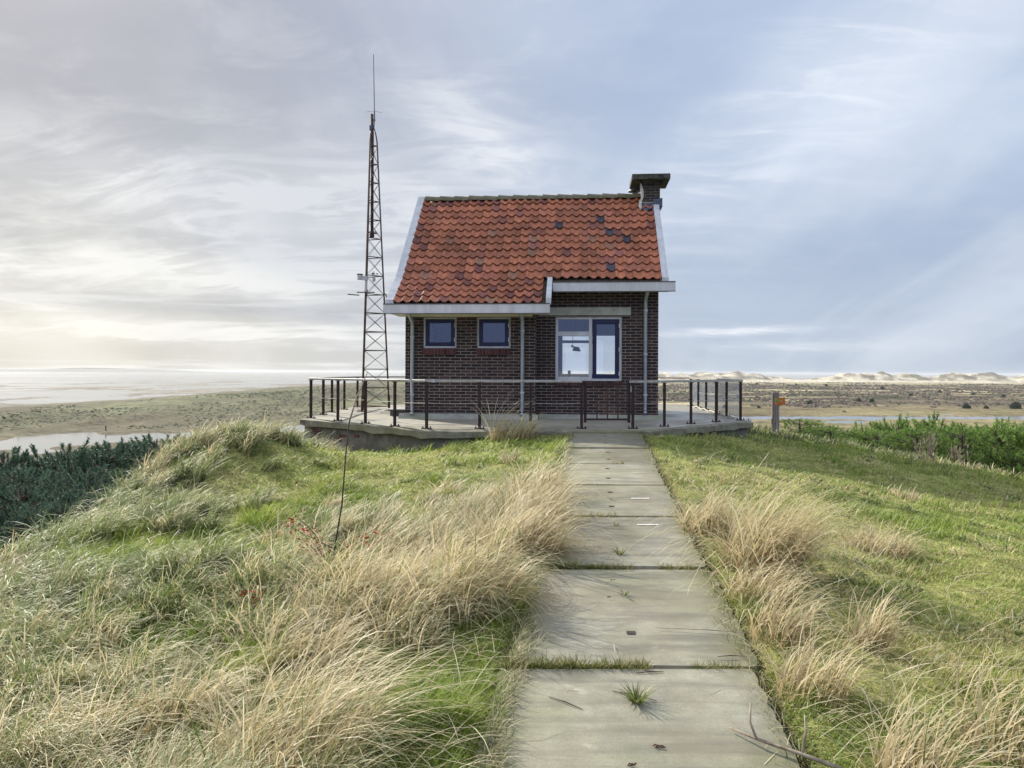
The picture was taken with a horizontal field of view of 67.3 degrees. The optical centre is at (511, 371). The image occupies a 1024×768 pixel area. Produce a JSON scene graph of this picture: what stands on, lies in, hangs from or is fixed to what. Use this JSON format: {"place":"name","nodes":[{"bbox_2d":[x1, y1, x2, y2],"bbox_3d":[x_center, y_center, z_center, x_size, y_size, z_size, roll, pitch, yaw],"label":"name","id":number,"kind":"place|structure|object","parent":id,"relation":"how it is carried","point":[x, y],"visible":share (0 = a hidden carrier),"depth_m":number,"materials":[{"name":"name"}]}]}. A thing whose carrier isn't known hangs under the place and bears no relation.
{"place":"outdoors","nodes":[
{"label":"outdoors","id":0,"kind":"place"},
{"bbox_2d":[0,368,205,371],"bbox_3d":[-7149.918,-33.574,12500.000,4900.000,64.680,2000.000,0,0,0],"label":"hills","id":1,"kind":"structure","parent":0,"point":[84,370],"depth_m":11707.48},
{"bbox_2d":[0,371,1023,767],"bbox_3d":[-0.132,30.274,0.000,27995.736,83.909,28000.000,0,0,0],"label":"ground","id":2,"kind":"structure","parent":0,"point":[118,423],"depth_m":10.07,"materials":[{"name":"green plant"}]},
{"bbox_2d":[0,468,51,544],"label":"pine tree","id":3,"kind":"object","parent":2,"relation":"on","point":[22,484],"visible":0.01,"depth_m":33.78,"materials":[{"name":"green plant"}]},
{"bbox_2d":[0,446,56,510],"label":"pine tree","id":4,"kind":"object","parent":2,"relation":"on","point":[15,458],"visible":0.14,"depth_m":38.11,"materials":[{"name":"green plant"}]},
{"bbox_2d":[0,499,65,553],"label":"pine tree","id":5,"kind":"object","parent":2,"relation":"on","point":[27,514],"visible":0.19,"depth_m":24.97,"materials":[{"name":"green plant"}]},
{"bbox_2d":[0,465,75,544],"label":"pine tree","id":6,"kind":"object","parent":2,"relation":"on","point":[22,476],"visible":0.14,"depth_m":31.03,"materials":[{"name":"green plant"}]},
{"bbox_2d":[0,479,77,544],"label":"pine tree","id":7,"kind":"object","parent":2,"relation":"on","point":[16,498],"visible":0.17,"depth_m":28.27,"materials":[{"name":"green plant"}]},
{"bbox_2d":[10,451,93,501],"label":"pine tree","id":8,"kind":"object","parent":2,"relation":"on","point":[53,467],"visible":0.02,"depth_m":40.98,"materials":[{"name":"green plant"}]},
{"bbox_2d":[2,436,105,510],"bbox_3d":[-22.228,8.433,38.352,11.448,10.347,7.669,0,0,-5],"label":"pine tree","id":9,"kind":"object","parent":2,"relation":"on","point":[56,458],"visible":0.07,"depth_m":37.72,"materials":[{"name":"green plant"}]},
{"bbox_2d":[24,494,100,540],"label":"pine tree","id":10,"kind":"object","parent":2,"relation":"on","point":[57,507],"visible":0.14,"depth_m":24.30,"materials":[{"name":"green plant"}]},
{"bbox_2d":[4,464,133,547],"bbox_3d":[-17.136,7.032,31.150,8.487,6.746,4.436,0,0,-36],"label":"pine tree","id":11,"kind":"object","parent":2,"relation":"on","point":[92,475],"visible":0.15,"depth_m":30.95,"materials":[{"name":"green plant"}]},
{"bbox_2d":[15,477,122,538],"bbox_3d":[-16.035,7.009,29.404,4.034,5.910,7.851,0,0,36],"label":"pine tree","id":12,"kind":"object","parent":2,"relation":"on","point":[80,488],"visible":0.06,"depth_m":28.98,"materials":[{"name":"green plant"}]},
{"bbox_2d":[38,473,111,510],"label":"pine tree","id":13,"kind":"object","parent":2,"relation":"on","point":[67,484],"visible":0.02,"depth_m":32.71,"materials":[{"name":"green plant"}]},
{"bbox_2d":[36,441,119,506],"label":"pine tree","id":14,"kind":"object","parent":2,"relation":"on","point":[64,457],"visible":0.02,"depth_m":40.31,"materials":[{"name":"green plant"}]},
{"bbox_2d":[27,440,136,509],"bbox_3d":[-19.133,7.902,36.540,7.067,9.280,11.895,0,0,4],"label":"pine tree","id":15,"kind":"object","parent":2,"relation":"on","point":[96,449],"visible":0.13,"depth_m":35.61,"materials":[{"name":"green plant"}]},
{"bbox_2d":[59,487,113,521],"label":"pine tree","id":16,"kind":"object","parent":2,"relation":"on","point":[92,497],"visible":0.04,"depth_m":26.55,"materials":[{"name":"green plant"}]},
{"bbox_2d":[68,468,131,503],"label":"pine tree","id":17,"kind":"object","parent":2,"relation":"on","point":[106,482],"visible":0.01,"depth_m":32.34,"materials":[{"name":"green plant"}]},
{"bbox_2d":[55,436,160,495],"bbox_3d":[-19.614,8.207,38.336,6.509,10.144,10.905,0,0,18],"label":"pine tree","id":18,"kind":"object","parent":2,"relation":"on","point":[97,460],"visible":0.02,"depth_m":37.82,"materials":[{"name":"green plant"}]},
{"bbox_2d":[86,437,188,476],"bbox_3d":[-17.798,8.027,38.661,7.612,9.724,12.641,0,0,12],"label":"pine tree","id":19,"kind":"object","parent":2,"relation":"on","point":[132,449],"visible":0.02,"depth_m":36.95,"materials":[{"name":"green plant"}]},
{"bbox_2d":[106,432,189,483],"bbox_3d":[-16.617,7.246,36.095,10.575,9.113,6.548,0,0,28],"label":"pine tree","id":20,"kind":"object","parent":2,"relation":"on","point":[144,448],"visible":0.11,"depth_m":35.20,"materials":[{"name":"green plant"}]},
{"bbox_2d":[0,385,404,430],"bbox_3d":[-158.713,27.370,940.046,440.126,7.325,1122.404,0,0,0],"label":"dune scrub","id":21,"kind":"object","parent":2,"relation":"on","point":[210,408],"visible":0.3,"depth_m":575.45,"materials":[{"name":"green plant"}]},
{"bbox_2d":[239,589,263,605],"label":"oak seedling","id":22,"kind":"object","parent":2,"relation":"on","point":[243,592],"visible":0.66,"depth_m":4.77,"materials":[{"name":"brown plant"}]},
{"bbox_2d":[41,598,508,767],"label":"grass tussock","id":23,"kind":"object","parent":2,"relation":"on","point":[289,742],"depth_m":2.88,"materials":[{"name":"beige plant"}]},
{"bbox_2d":[0,409,575,767],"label":"marram grass","id":24,"kind":"structure","parent":2,"relation":"on","point":[26,741],"depth_m":4.59,"materials":[{"name":"beige plant"}]},
{"bbox_2d":[312,431,349,449],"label":"grass tussock","id":25,"kind":"object","parent":2,"relation":"on","point":[328,443],"depth_m":13.31,"materials":[{"name":"plant"}]},
{"bbox_2d":[280,373,383,564],"bbox_3d":[-1.308,0.768,5.657,0.763,1.527,0.383,0,0,-6],"label":"sapling","id":26,"kind":"object","parent":2,"relation":"on","point":[334,548],"visible":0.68,"depth_m":5.64,"materials":[{"name":"brown plant"}]},
{"bbox_2d":[412,463,483,494],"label":"grass tussock","id":27,"kind":"object","parent":2,"relation":"on","point":[451,482],"depth_m":8.35,"materials":[{"name":"beige plant"}]},
{"bbox_2d":[359,527,609,628],"bbox_3d":[-0.184,1.379,4.641,1.568,0.868,1.331,0,0,0],"label":"grass tussock","id":28,"kind":"object","parent":2,"relation":"on","point":[503,583],"depth_m":4.57,"materials":[{"name":"beige plant"}]},
{"bbox_2d":[467,392,522,441],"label":"grass tussock","id":29,"kind":"object","parent":2,"relation":"on","point":[495,436],"depth_m":12.44,"materials":[{"name":"beige plant"}]},
{"bbox_2d":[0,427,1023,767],"bbox_3d":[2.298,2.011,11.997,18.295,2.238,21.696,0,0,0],"label":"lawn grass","id":30,"kind":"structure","parent":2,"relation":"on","point":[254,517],"depth_m":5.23,"materials":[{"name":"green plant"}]},
{"bbox_2d":[9,447,1023,767],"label":"grass","id":31,"kind":"structure","parent":2,"relation":"on","point":[881,699],"depth_m":3.75,"materials":[{"name":"beige plant"}]},
{"bbox_2d":[485,411,553,441],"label":"grass tussock","id":32,"kind":"object","parent":2,"relation":"on","point":[510,433],"depth_m":12.31,"materials":[{"name":"beige plant"}]},
{"bbox_2d":[417,472,634,582],"bbox_3d":[0.120,1.241,5.731,1.783,0.948,1.781,0,0,0],"label":"grass tussock","id":33,"kind":"object","parent":2,"relation":"on","point":[536,538],"depth_m":5.67,"materials":[{"name":"beige plant"}]},
{"bbox_2d":[300,404,752,452],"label":"terrace","id":34,"kind":"structure","parent":2,"relation":"on","point":[377,434],"depth_m":14.18,"materials":[{"name":"concrete"}]},
{"bbox_2d":[357,54,389,411],"bbox_3d":[-3.312,-3.362,18.563,0.920,8.621,0.854,0,0,0],"label":"radio mast","id":35,"kind":"object","parent":34,"relation":"on","point":[371,160],"visible":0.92,"depth_m":18.58,"materials":[{"name":"grey metal"}]},
{"bbox_2d":[348,271,377,295],"bbox_3d":[-3.549,-2.097,18.264,0.727,0.574,0.192,0,0,0],"label":"weather station","id":36,"kind":"object","parent":35,"relation":"attached to","point":[361,277],"visible":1,"depth_m":18.24,"materials":[{"name":"plastic"}]},
{"bbox_2d":[386,407,404,415],"bbox_3d":[-2.439,0.874,16.928,0.450,0.155,0.900,0,0,5],"label":"floodlight","id":37,"kind":"object","parent":34,"relation":"on","point":[400,410],"visible":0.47,"depth_m":16.54,"materials":[{"name":"metal"}]},
{"bbox_2d":[307,376,743,428],"bbox_3d":[0.271,0.557,18.523,9.360,0.842,11.610,0,0,5],"label":"railing","id":38,"kind":"object","parent":34,"relation":"on","point":[632,382],"visible":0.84,"depth_m":14.60,"materials":[{"name":"brown metal"}]},
{"bbox_2d":[584,380,631,422],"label":"gate","id":39,"kind":"structure","parent":38,"relation":"attached to","point":[629,388],"depth_m":13.13,"materials":[{"name":"brown metal"}]},
{"bbox_2d":[383,173,675,419],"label":"brick house","id":40,"kind":"structure","parent":34,"relation":"on","point":[500,287],"depth_m":15.89,"materials":[{"name":"brick"}]},
{"bbox_2d":[423,317,456,347],"bbox_3d":[-1.465,-0.798,15.749,0.690,0.633,0.122,0,0,5],"label":"window","id":41,"kind":"structure","parent":40,"relation":"in","point":[427,320],"depth_m":15.71,"materials":[{"name":"white paint"}]},
{"bbox_2d":[477,317,510,347],"bbox_3d":[-0.365,-0.793,15.652,0.689,0.633,0.122,0,0,5],"label":"window","id":42,"kind":"structure","parent":40,"relation":"in","point":[480,320],"depth_m":15.61,"materials":[{"name":"white paint"}]},
{"bbox_2d":[571,320,580,351],"bbox_3d":[1.545,-1.019,18.618,0.243,1.055,0.180,0,0,5],"label":"hanging lamp","id":43,"kind":"object","parent":40,"relation":"hanging from","point":[575,348],"visible":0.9,"depth_m":18.55,"materials":[{"name":"grey metal"}]},
{"bbox_2d":[560,334,614,375],"bbox_3d":[2.004,-0.434,19.873,1.500,1.090,0.100,0,0,5],"label":"window","id":44,"kind":"structure","parent":40,"relation":"in","point":[562,341],"depth_m":19.87,"materials":[{"name":"white paint"}]},
{"bbox_2d":[555,317,621,380],"bbox_3d":[1.590,-0.476,15.993,1.373,1.334,0.142,0,0,5],"label":"window","id":45,"kind":"structure","parent":40,"relation":"in","point":[593,321],"depth_m":15.92,"materials":[{"name":"white paint"}]},
{"bbox_2d":[457,452,620,530],"bbox_3d":[0.223,1.125,6.731,1.624,0.937,1.666,0,0,0],"label":"grass tussock","id":46,"kind":"object","parent":2,"relation":"on","point":[536,490],"depth_m":6.79,"materials":[{"name":"beige plant"}]},
{"bbox_2d":[477,442,602,497],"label":"grass tussock","id":47,"kind":"object","parent":2,"relation":"on","point":[549,477],"depth_m":7.74,"materials":[{"name":"beige plant"}]},
{"bbox_2d":[640,474,782,542],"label":"grass tussock","id":48,"kind":"object","parent":2,"relation":"on","point":[689,520],"depth_m":6.42,"materials":[{"name":"beige plant"}]},
{"bbox_2d":[675,523,853,626],"bbox_3d":[1.536,1.294,4.727,1.198,0.589,1.078,0,0,0],"label":"grass tussock","id":49,"kind":"object","parent":2,"relation":"on","point":[741,584],"depth_m":4.72,"materials":[{"name":"beige plant"}]},
{"bbox_2d":[631,454,915,605],"bbox_3d":[1.744,1.273,5.443,2.146,1.328,2.118,0,0,0],"label":"grass tussock","id":50,"kind":"object","parent":2,"relation":"on","point":[778,541],"depth_m":5.36,"materials":[{"name":"beige plant"}]},
{"bbox_2d":[771,392,785,432],"bbox_3d":[5.979,1.139,17.286,0.281,1.363,0.196,0,0,0],"label":"sign post","id":51,"kind":"object","parent":2,"relation":"on","point":[777,401],"visible":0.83,"depth_m":17.23,"materials":[{"name":"grey wood"}]},
{"bbox_2d":[705,567,870,671],"bbox_3d":[1.467,1.387,4.160,0.968,0.573,0.874,0,0,-16],"label":"grass tussock","id":52,"kind":"object","parent":2,"relation":"on","point":[773,620],"depth_m":4.11,"materials":[{"name":"beige plant"}]},
{"bbox_2d":[761,417,843,438],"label":"young pine","id":53,"kind":"object","parent":2,"relation":"on","point":[806,423],"visible":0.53,"depth_m":18.79,"materials":[{"name":"green plant"}]},
{"bbox_2d":[727,600,906,723],"bbox_3d":[1.373,1.337,3.438,0.887,0.446,0.833,0,0,0],"label":"grass tussock","id":54,"kind":"object","parent":2,"relation":"on","point":[804,675],"depth_m":3.46,"materials":[{"name":"beige plant"}]},
{"bbox_2d":[802,421,846,435],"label":"young pine","id":55,"kind":"object","parent":2,"relation":"on","point":[817,426],"visible":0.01,"depth_m":21.45,"materials":[{"name":"green plant"}]},
{"bbox_2d":[811,423,851,439],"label":"young pine","id":56,"kind":"object","parent":2,"relation":"on","point":[833,432],"visible":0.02,"depth_m":20.48,"materials":[{"name":"green plant"}]},
{"bbox_2d":[795,426,879,445],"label":"young pine","id":57,"kind":"object","parent":2,"relation":"on","point":[831,428],"visible":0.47,"depth_m":18.17,"materials":[{"name":"green plant"}]},
{"bbox_2d":[658,382,1023,411],"bbox_3d":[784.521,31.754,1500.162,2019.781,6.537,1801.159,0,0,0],"label":"scrub","id":58,"kind":"object","parent":2,"relation":"on","point":[999,391],"visible":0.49,"depth_m":1083.95,"materials":[{"name":"green plant"}]},
{"bbox_2d":[829,420,873,439],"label":"young pine","id":59,"kind":"object","parent":2,"relation":"on","point":[857,429],"visible":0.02,"depth_m":20.14,"materials":[{"name":"green plant"}]},
{"bbox_2d":[835,428,900,451],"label":"young pine","id":60,"kind":"object","parent":2,"relation":"on","point":[849,434],"visible":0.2,"depth_m":17.65,"materials":[{"name":"green plant"}]},
{"bbox_2d":[803,572,946,666],"bbox_3d":[2.001,1.309,4.157,0.913,0.618,0.788,0,0,-25],"label":"grass tussock","id":61,"kind":"object","parent":2,"relation":"on","point":[879,624],"depth_m":4.15,"materials":[{"name":"beige plant"}]},
{"bbox_2d":[841,429,912,452],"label":"young pine","id":62,"kind":"object","parent":2,"relation":"on","point":[861,435],"visible":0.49,"depth_m":16.92,"materials":[{"name":"green plant"}]},
{"bbox_2d":[823,516,936,571],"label":"grass tussock","id":63,"kind":"object","parent":2,"relation":"on","point":[871,538],"depth_m":6.34,"materials":[{"name":"beige plant"}]},
{"bbox_2d":[871,423,897,450],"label":"young pine","id":64,"kind":"object","parent":2,"relation":"on","point":[883,429],"visible":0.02,"depth_m":19.08,"materials":[{"name":"green plant"}]},
{"bbox_2d":[770,653,1023,767],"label":"grass tussock","id":65,"kind":"object","parent":2,"relation":"on","point":[926,759],"depth_m":2.81,"materials":[{"name":"beige plant"}]},
{"bbox_2d":[865,412,931,435],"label":"young pine","id":66,"kind":"object","parent":2,"relation":"on","point":[877,425],"visible":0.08,"depth_m":19.46,"materials":[{"name":"green plant"}]},
{"bbox_2d":[885,483,927,501],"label":"grass tussock","id":67,"kind":"object","parent":2,"relation":"on","point":[893,491],"depth_m":9.55,"materials":[{"name":"beige plant"}]},
{"bbox_2d":[869,427,969,462],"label":"young pine","id":68,"kind":"object","parent":2,"relation":"on","point":[913,432],"visible":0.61,"depth_m":15.93,"materials":[{"name":"green plant"}]},
{"bbox_2d":[914,429,942,462],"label":"bare shrub","id":69,"kind":"object","parent":2,"relation":"on","point":[931,450],"visible":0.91,"depth_m":14.25,"materials":[{"name":"brown plant"}]},
{"bbox_2d":[886,424,975,461],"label":"young pine","id":70,"kind":"object","parent":2,"relation":"on","point":[932,429],"visible":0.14,"depth_m":16.79,"materials":[{"name":"green plant"}]},
{"bbox_2d":[905,410,968,448],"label":"young pine","id":71,"kind":"object","parent":2,"relation":"on","point":[933,422],"visible":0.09,"depth_m":18.62,"materials":[{"name":"green plant"}]},
{"bbox_2d":[918,428,971,452],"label":"young pine","id":72,"kind":"object","parent":2,"relation":"on","point":[939,444],"depth_m":17.20,"materials":[{"name":"green plant"}]},
{"bbox_2d":[872,641,1023,767],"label":"grass tussock","id":73,"kind":"object","parent":2,"relation":"on","point":[1012,724],"depth_m":3.15,"materials":[{"name":"beige plant"}]},
{"bbox_2d":[948,441,969,463],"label":"bare shrub","id":74,"kind":"object","parent":2,"relation":"on","point":[958,456],"visible":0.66,"depth_m":14.60,"materials":[{"name":"brown plant"}]},
{"bbox_2d":[908,422,1016,473],"bbox_3d":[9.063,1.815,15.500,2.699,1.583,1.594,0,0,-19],"label":"bush","id":75,"kind":"object","parent":2,"relation":"on","point":[947,432],"visible":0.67,"depth_m":15.35,"materials":[{"name":"green plant"}]},
{"bbox_2d":[962,403,970,408],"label":"evergreen bush","id":76,"kind":"object","parent":2,"relation":"on","point":[966,406],"visible":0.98,"depth_m":668.49,"materials":[{"name":"green plant"}]},
{"bbox_2d":[925,419,1023,474],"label":"young pine","id":77,"kind":"object","parent":2,"relation":"on","point":[994,428],"visible":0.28,"depth_m":15.61,"materials":[{"name":"green plant"}]},
{"bbox_2d":[955,415,1023,468],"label":"young pine","id":78,"kind":"object","parent":2,"relation":"on","point":[1004,425],"visible":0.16,"depth_m":16.34,"materials":[{"name":"green plant"}]},
{"bbox_2d":[975,422,1023,475],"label":"young pine","id":79,"kind":"object","parent":2,"relation":"on","point":[1019,468],"visible":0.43,"depth_m":15.24,"materials":[{"name":"green plant"}]},
{"bbox_2d":[981,422,1018,468],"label":"young pine","id":80,"kind":"object","parent":2,"relation":"on","point":[1016,426],"visible":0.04,"depth_m":16.54,"materials":[{"name":"green plant"}]},
{"bbox_2d":[991,435,1023,475],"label":"young pine","id":81,"kind":"object","parent":2,"relation":"on","point":[1022,442],"visible":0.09,"depth_m":15.67,"materials":[{"name":"green plant"}]},
{"bbox_2d":[1009,401,1021,408],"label":"evergreen bush","id":82,"kind":"object","parent":2,"relation":"on","point":[1015,405],"visible":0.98,"depth_m":668.25,"materials":[{"name":"green plant"}]},
{"bbox_2d":[0,372,1023,453],"bbox_3d":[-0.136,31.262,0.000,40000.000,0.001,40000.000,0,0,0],"label":"water","id":83,"kind":"structure","parent":0,"point":[41,443],"depth_m":1517.99,"materials":[{"name":"grey liquid"}]},
{"bbox_2d":[0,0,1023,374],"label":"sky","id":84,"kind":"structure","parent":0,"point":[184,183],"materials":[{"name":"grey"}]},
{"bbox_2d":[473,434,799,767],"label":"path","id":85,"kind":"structure","parent":0,"point":[686,718],"depth_m":3.92,"materials":[{"name":"concrete"}]},
{"bbox_2d":[549,696,582,709],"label":"twig","id":86,"kind":"object","parent":85,"relation":"on","point":[565,702],"visible":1,"depth_m":3.35,"materials":[{"name":"brown wood"}]},
{"bbox_2d":[613,547,626,554],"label":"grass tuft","id":87,"kind":"object","parent":85,"relation":"on","point":[619,552],"visible":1,"depth_m":5.69,"materials":[{"name":"green plant"}]},
{"bbox_2d":[611,681,656,705],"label":"grass tuft","id":88,"kind":"object","parent":85,"relation":"on","point":[634,698],"visible":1,"depth_m":3.39,"materials":[{"name":"green plant"}]},
{"bbox_2d":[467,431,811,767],"bbox_3d":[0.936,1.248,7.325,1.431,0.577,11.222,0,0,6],"label":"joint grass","id":89,"kind":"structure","parent":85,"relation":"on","point":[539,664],"depth_m":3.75,"materials":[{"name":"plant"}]},
{"bbox_2d":[653,744,666,747],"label":"dead leaf","id":90,"kind":"object","parent":85,"relation":"on","point":[659,746],"visible":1,"depth_m":2.99,"materials":[{"name":"brown plant"}]},
{"bbox_2d":[655,627,764,634],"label":"twig","id":91,"kind":"object","parent":85,"relation":"on","point":[707,629],"visible":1,"depth_m":4.19,"materials":[{"name":"brown wood"}]},
{"bbox_2d":[729,702,841,767],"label":"branch","id":92,"kind":"object","parent":85,"relation":"on","point":[810,757],"visible":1,"depth_m":2.93,"materials":[{"name":"brown wood"}]},
{"bbox_2d":[748,422,1023,476],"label":"rough grass","id":93,"kind":"structure","parent":0,"point":[913,455],"depth_m":15.91,"materials":[{"name":"plant"}]}
]}

